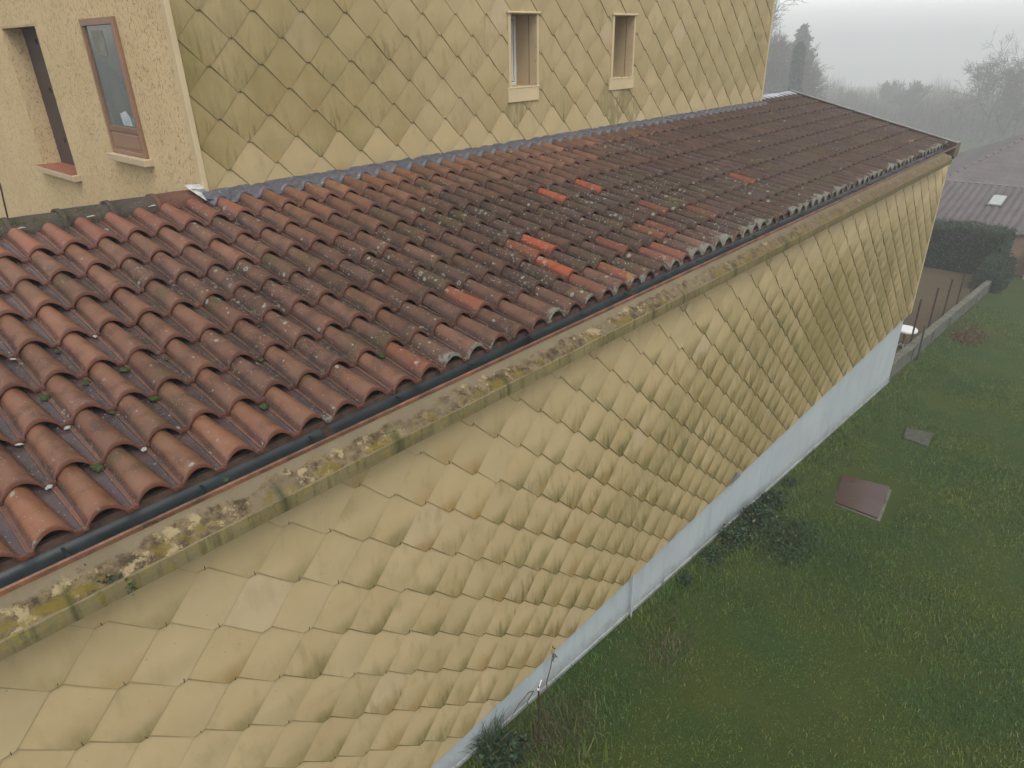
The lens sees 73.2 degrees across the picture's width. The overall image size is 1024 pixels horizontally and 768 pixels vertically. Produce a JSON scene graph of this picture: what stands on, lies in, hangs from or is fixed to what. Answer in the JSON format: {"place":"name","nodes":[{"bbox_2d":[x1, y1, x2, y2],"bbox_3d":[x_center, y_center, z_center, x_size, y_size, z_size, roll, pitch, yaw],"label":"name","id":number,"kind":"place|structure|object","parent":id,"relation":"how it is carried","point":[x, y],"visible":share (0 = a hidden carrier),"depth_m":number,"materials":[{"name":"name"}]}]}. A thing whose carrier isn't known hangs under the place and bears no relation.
{"place":"outdoors","nodes":[
{"label":"outdoors","id":0,"kind":"place"},
{"bbox_2d":[455,86,1023,767],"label":"lawn ground","id":1,"kind":"structure","parent":0,"point":[809,694],"depth_m":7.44,"materials":[{"name":"plant"}]},
{"bbox_2d":[0,0,961,767],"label":"house","id":2,"kind":"structure","parent":1,"relation":"on","point":[486,482],"depth_m":5.55,"materials":[{"name":"tile"}]},
{"bbox_2d":[1,25,81,181],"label":"window","id":3,"kind":"structure","parent":2,"relation":"in","point":[22,42],"depth_m":8.12,"materials":[{"name":"beige paint"}]},
{"bbox_2d":[40,395,50,400],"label":"moss clump","id":4,"kind":"object","parent":2,"relation":"on","point":[44,397],"visible":1,"depth_m":3.56,"materials":[{"name":"green plant"}]},
{"bbox_2d":[45,484,52,489],"bbox_3d":[-2.090,0.463,3.111,0.027,0.010,0.040,19,30,7],"label":"lichen lump","id":5,"kind":"object","parent":2,"relation":"on","point":[50,486],"visible":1,"depth_m":3.11,"materials":[{"name":"white plant"}]},
{"bbox_2d":[82,380,90,385],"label":"moss clump","id":6,"kind":"object","parent":2,"relation":"on","point":[85,382],"visible":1,"depth_m":3.70,"materials":[{"name":"green plant"}]},
{"bbox_2d":[89,463,105,472],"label":"moss clump","id":7,"kind":"object","parent":2,"relation":"on","point":[98,467],"visible":1,"depth_m":3.24,"materials":[{"name":"green plant"}]},
{"bbox_2d":[84,564,135,594],"bbox_3d":[-1.671,0.830,2.859,0.105,0.167,0.181,63,67,61],"label":"cornice weed","id":8,"kind":"object","parent":2,"relation":"attached to","point":[115,578],"visible":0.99,"depth_m":2.86,"materials":[{"name":"green plant"}]},
{"bbox_2d":[78,16,153,167],"bbox_3d":[-3.630,-2.646,6.271,0.867,1.218,0.090,21,34,37],"label":"window","id":9,"kind":"structure","parent":2,"relation":"in","point":[101,37],"depth_m":6.28,"materials":[{"name":"brown glass"}]},
{"bbox_2d":[119,367,130,371],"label":"moss clump","id":10,"kind":"object","parent":2,"relation":"on","point":[125,369],"visible":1,"depth_m":3.83,"materials":[{"name":"green plant"}]},
{"bbox_2d":[148,396,160,400],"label":"moss clump","id":11,"kind":"object","parent":2,"relation":"on","point":[153,398],"visible":1,"depth_m":3.68,"materials":[{"name":"green plant"}]},
{"bbox_2d":[222,476,229,481],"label":"moss clump","id":12,"kind":"object","parent":2,"relation":"on","point":[225,479],"visible":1,"depth_m":3.31,"materials":[{"name":"green plant"}]},
{"bbox_2d":[259,404,268,409],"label":"moss clump","id":13,"kind":"object","parent":2,"relation":"on","point":[264,406],"visible":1,"depth_m":3.77,"materials":[{"name":"green plant"}]},
{"bbox_2d":[378,353,385,357],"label":"moss clump","id":14,"kind":"object","parent":2,"relation":"on","point":[381,355],"visible":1,"depth_m":4.35,"materials":[{"name":"green plant"}]},
{"bbox_2d":[506,11,540,102],"bbox_3d":[0.003,-3.894,8.178,0.418,1.260,0.575,21,34,37],"label":"window","id":15,"kind":"structure","parent":2,"relation":"in","point":[522,29],"depth_m":8.26,"materials":[{"name":"paint"}]},
{"bbox_2d":[608,13,637,90],"bbox_3d":[1.383,-4.601,9.535,0.418,1.252,0.590,21,34,37],"label":"window","id":16,"kind":"structure","parent":2,"relation":"in","point":[623,36],"depth_m":9.61,"materials":[{"name":"paint"}]},
{"bbox_2d":[457,707,525,766],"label":"grass tuft","id":17,"kind":"object","parent":1,"relation":"on","point":[491,740],"visible":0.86,"depth_m":5.84,"materials":[{"name":"green plant"}]},
{"bbox_2d":[476,727,531,767],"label":"wall weed","id":18,"kind":"object","parent":1,"relation":"on","point":[509,748],"depth_m":5.81,"materials":[{"name":"green plant"}]},
{"bbox_2d":[511,690,533,717],"bbox_3d":[0.090,2.911,6.164,0.049,0.347,0.307,21,34,37],"label":"dead stem","id":19,"kind":"object","parent":1,"relation":"on","point":[526,702],"visible":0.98,"depth_m":6.11,"materials":[{"name":"plant"}]},
{"bbox_2d":[537,680,541,745],"bbox_3d":[0.237,2.832,5.870,0.026,0.800,0.084,8,28,18],"label":"rusty stake","id":20,"kind":"object","parent":1,"relation":"on","point":[538,688],"visible":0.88,"depth_m":5.80,"materials":[{"name":"metal"}]},
{"bbox_2d":[546,646,556,693],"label":"dead stem","id":21,"kind":"object","parent":1,"relation":"on","point":[553,654],"visible":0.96,"depth_m":6.36,"materials":[{"name":"plant"}]},
{"bbox_2d":[503,684,612,767],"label":"dry grass","id":22,"kind":"structure","parent":1,"relation":"on","point":[557,722],"depth_m":6.05,"materials":[{"name":"green plant"}]},
{"bbox_2d":[553,701,628,767],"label":"green tuft","id":23,"kind":"object","parent":1,"relation":"on","point":[587,758],"visible":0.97,"depth_m":5.92,"materials":[{"name":"green plant"}]},
{"bbox_2d":[630,576,633,616],"bbox_3d":[1.291,2.297,7.420,0.022,0.641,0.045,21,34,37],"label":"conduit rod","id":24,"kind":"object","parent":1,"relation":"on","point":[632,585],"visible":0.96,"depth_m":7.40,"materials":[{"name":"grey metal"}]},
{"bbox_2d":[606,611,698,687],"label":"dead grass","id":25,"kind":"structure","parent":1,"relation":"on","point":[665,646],"depth_m":7.05,"materials":[{"name":"green plant"}]},
{"bbox_2d":[676,571,692,586],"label":"wall weed","id":26,"kind":"object","parent":1,"relation":"on","point":[686,577],"depth_m":8.11,"materials":[{"name":"green plant"}]},
{"bbox_2d":[699,544,726,566],"bbox_3d":[2.512,2.112,8.552,0.317,0.186,0.460,21,34,37],"label":"wall weed","id":27,"kind":"object","parent":1,"relation":"on","point":[719,552],"depth_m":8.52,"materials":[{"name":"green plant"}]},
{"bbox_2d":[718,519,756,553],"bbox_3d":[2.907,1.919,8.891,0.448,0.328,0.644,21,34,37],"label":"wall weed","id":28,"kind":"object","parent":1,"relation":"on","point":[738,530],"depth_m":8.83,"materials":[{"name":"green plant"}]},
{"bbox_2d":[738,499,776,533],"bbox_3d":[3.321,1.763,9.298,0.495,0.337,0.667,9,28,20],"label":"wall weed","id":29,"kind":"object","parent":1,"relation":"on","point":[753,519],"depth_m":9.25,"materials":[{"name":"green plant"}]},
{"bbox_2d":[760,488,788,513],"bbox_3d":[3.703,1.616,9.751,0.400,0.283,0.581,21,34,37],"label":"wall weed","id":30,"kind":"object","parent":1,"relation":"on","point":[773,499],"depth_m":9.70,"materials":[{"name":"green plant"}]},
{"bbox_2d":[746,513,823,570],"bbox_3d":[3.524,2.026,8.939,0.876,0.176,1.542,21,34,37],"label":"ivy patch","id":31,"kind":"object","parent":1,"relation":"on","point":[793,537],"visible":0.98,"depth_m":8.93,"materials":[{"name":"green plant"}]},
{"bbox_2d":[782,476,796,489],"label":"wall weed","id":32,"kind":"object","parent":1,"relation":"on","point":[792,482],"depth_m":10.30,"materials":[{"name":"green plant"}]},
{"bbox_2d":[786,41,806,92],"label":"columnar cypress","id":33,"kind":"object","parent":1,"relation":"on","point":[797,67],"visible":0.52,"depth_m":79.21,"materials":[{"name":"plant"}]},
{"bbox_2d":[765,23,827,99],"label":"spruce","id":34,"kind":"object","parent":1,"relation":"on","point":[803,31],"visible":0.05,"depth_m":112.65,"materials":[{"name":"grey plant"}]},
{"bbox_2d":[763,0,834,99],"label":"bare tree","id":35,"kind":"object","parent":1,"relation":"on","point":[778,69],"visible":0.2,"depth_m":94.08,"materials":[{"name":"grey plant"}]},
{"bbox_2d":[832,86,855,104],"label":"foggy tree","id":36,"kind":"object","parent":1,"relation":"on","point":[840,89],"visible":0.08,"depth_m":133.68,"materials":[{"name":"grey plant"}]},
{"bbox_2d":[833,475,891,521],"bbox_3d":[5.142,1.656,10.171,0.708,0.182,1.155,17,32,32],"label":"inspection cover","id":37,"kind":"object","parent":1,"relation":"on","point":[867,499],"visible":0.97,"depth_m":10.07,"materials":[{"name":"concrete"}]},
{"bbox_2d":[869,79,905,109],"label":"foggy tree","id":38,"kind":"object","parent":1,"relation":"on","point":[887,89],"visible":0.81,"depth_m":139.48,"materials":[{"name":"grey plant"}]},
{"bbox_2d":[887,80,933,119],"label":"foggy tree","id":39,"kind":"object","parent":1,"relation":"on","point":[916,89],"visible":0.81,"depth_m":124.66,"materials":[{"name":"grey plant"}]},
{"bbox_2d":[903,428,933,446],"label":"concrete slab","id":40,"kind":"structure","parent":1,"relation":"on","point":[912,435],"depth_m":12.04,"materials":[{"name":"grey concrete"}]},
{"bbox_2d":[818,71,1023,143],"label":"distant wood","id":41,"kind":"object","parent":1,"relation":"on","point":[941,120],"visible":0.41,"depth_m":110.48,"materials":[{"name":"grey plant"}]},
{"bbox_2d":[916,326,925,359],"bbox_3d":[9.349,-0.889,15.763,0.063,0.951,0.040,-2,26,-2],"label":"green post","id":42,"kind":"object","parent":1,"relation":"on","point":[924,328],"visible":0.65,"depth_m":15.73,"materials":[{"name":"metal"}]},
{"bbox_2d":[895,267,974,353],"bbox_3d":[9.370,-3.231,22.324,9.000,1.396,15.000,21,34,37],"label":"soil bed","id":43,"kind":"object","parent":1,"relation":"on","point":[932,280],"visible":0.07,"depth_m":21.75,"materials":[{"name":"brown soil"}]},
{"bbox_2d":[897,325,917,347],"bbox_3d":[9.417,-1.096,16.558,0.500,0.520,0.500,21,34,37],"label":"garden table","id":44,"kind":"object","parent":43,"relation":"on","point":[906,329],"visible":0.71,"depth_m":16.48,"materials":[{"name":"white plastic"}]},
{"bbox_2d":[909,299,921,342],"bbox_3d":[9.303,-1.261,15.952,0.041,1.481,0.062,6,27,14],"label":"fence stake","id":45,"kind":"object","parent":43,"relation":"on","point":[915,322],"visible":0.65,"depth_m":15.85,"materials":[{"name":"metal"}]},
{"bbox_2d":[927,288,938,327],"bbox_3d":[10.377,-1.671,17.059,0.041,1.481,0.062,6,27,14],"label":"fence stake","id":46,"kind":"object","parent":43,"relation":"on","point":[933,307],"visible":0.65,"depth_m":16.95,"materials":[{"name":"metal"}]},
{"bbox_2d":[942,279,952,315],"bbox_3d":[11.458,-2.073,18.210,0.041,1.431,0.062,6,27,14],"label":"fence stake","id":47,"kind":"object","parent":43,"relation":"on","point":[947,297],"visible":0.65,"depth_m":18.10,"materials":[{"name":"metal"}]},
{"bbox_2d":[956,272,965,303],"bbox_3d":[12.567,-2.479,19.376,0.041,1.381,0.062,6,27,14],"label":"fence stake","id":48,"kind":"object","parent":43,"relation":"on","point":[960,287],"visible":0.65,"depth_m":19.27,"materials":[{"name":"metal"}]},
{"bbox_2d":[923,218,1018,274],"bbox_3d":[14.528,-5.720,26.726,8.315,2.038,1.664,21,34,37],"label":"hedge","id":49,"kind":"object","parent":43,"relation":"on","point":[966,247],"visible":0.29,"depth_m":24.76,"materials":[{"name":"green plant"}]},
{"bbox_2d":[970,269,977,292],"bbox_3d":[13.891,-2.901,20.799,0.041,1.181,0.062,6,27,14],"label":"fence stake","id":50,"kind":"object","parent":43,"relation":"on","point":[974,280],"visible":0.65,"depth_m":20.69,"materials":[{"name":"metal"}]},
{"bbox_2d":[889,280,991,380],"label":"garden wall","id":51,"kind":"structure","parent":1,"relation":"on","point":[906,354],"depth_m":17.38,"materials":[{"name":"grey concrete"}]},
{"bbox_2d":[943,317,1006,347],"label":"leaf litter","id":52,"kind":"object","parent":1,"relation":"on","point":[967,340],"visible":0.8,"depth_m":17.65,"materials":[{"name":"red plant"}]},
{"bbox_2d":[935,135,1023,275],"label":"neighbour house","id":53,"kind":"structure","parent":1,"relation":"on","point":[983,184],"depth_m":27.84,"materials":[{"name":"grey tile"}]},
{"bbox_2d":[940,45,1023,142],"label":"bare tree","id":54,"kind":"object","parent":1,"relation":"on","point":[993,88],"visible":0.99,"depth_m":91.74,"materials":[{"name":"grey plant"}]},
{"bbox_2d":[961,29,1023,142],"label":"bare tree","id":55,"kind":"object","parent":1,"relation":"on","point":[977,69],"visible":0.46,"depth_m":96.12,"materials":[{"name":"grey plant"}]},
{"bbox_2d":[968,252,1020,293],"bbox_3d":[16.203,-3.670,23.174,1.059,1.192,2.823,21,34,37],"label":"dark bush","id":56,"kind":"object","parent":1,"relation":"on","point":[998,270],"visible":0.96,"depth_m":22.59,"materials":[{"name":"green plant"}]},
{"bbox_2d":[771,0,1023,89],"label":"sky","id":57,"kind":"structure","parent":0,"point":[870,42],"materials":[{"name":"white"}]}
]}

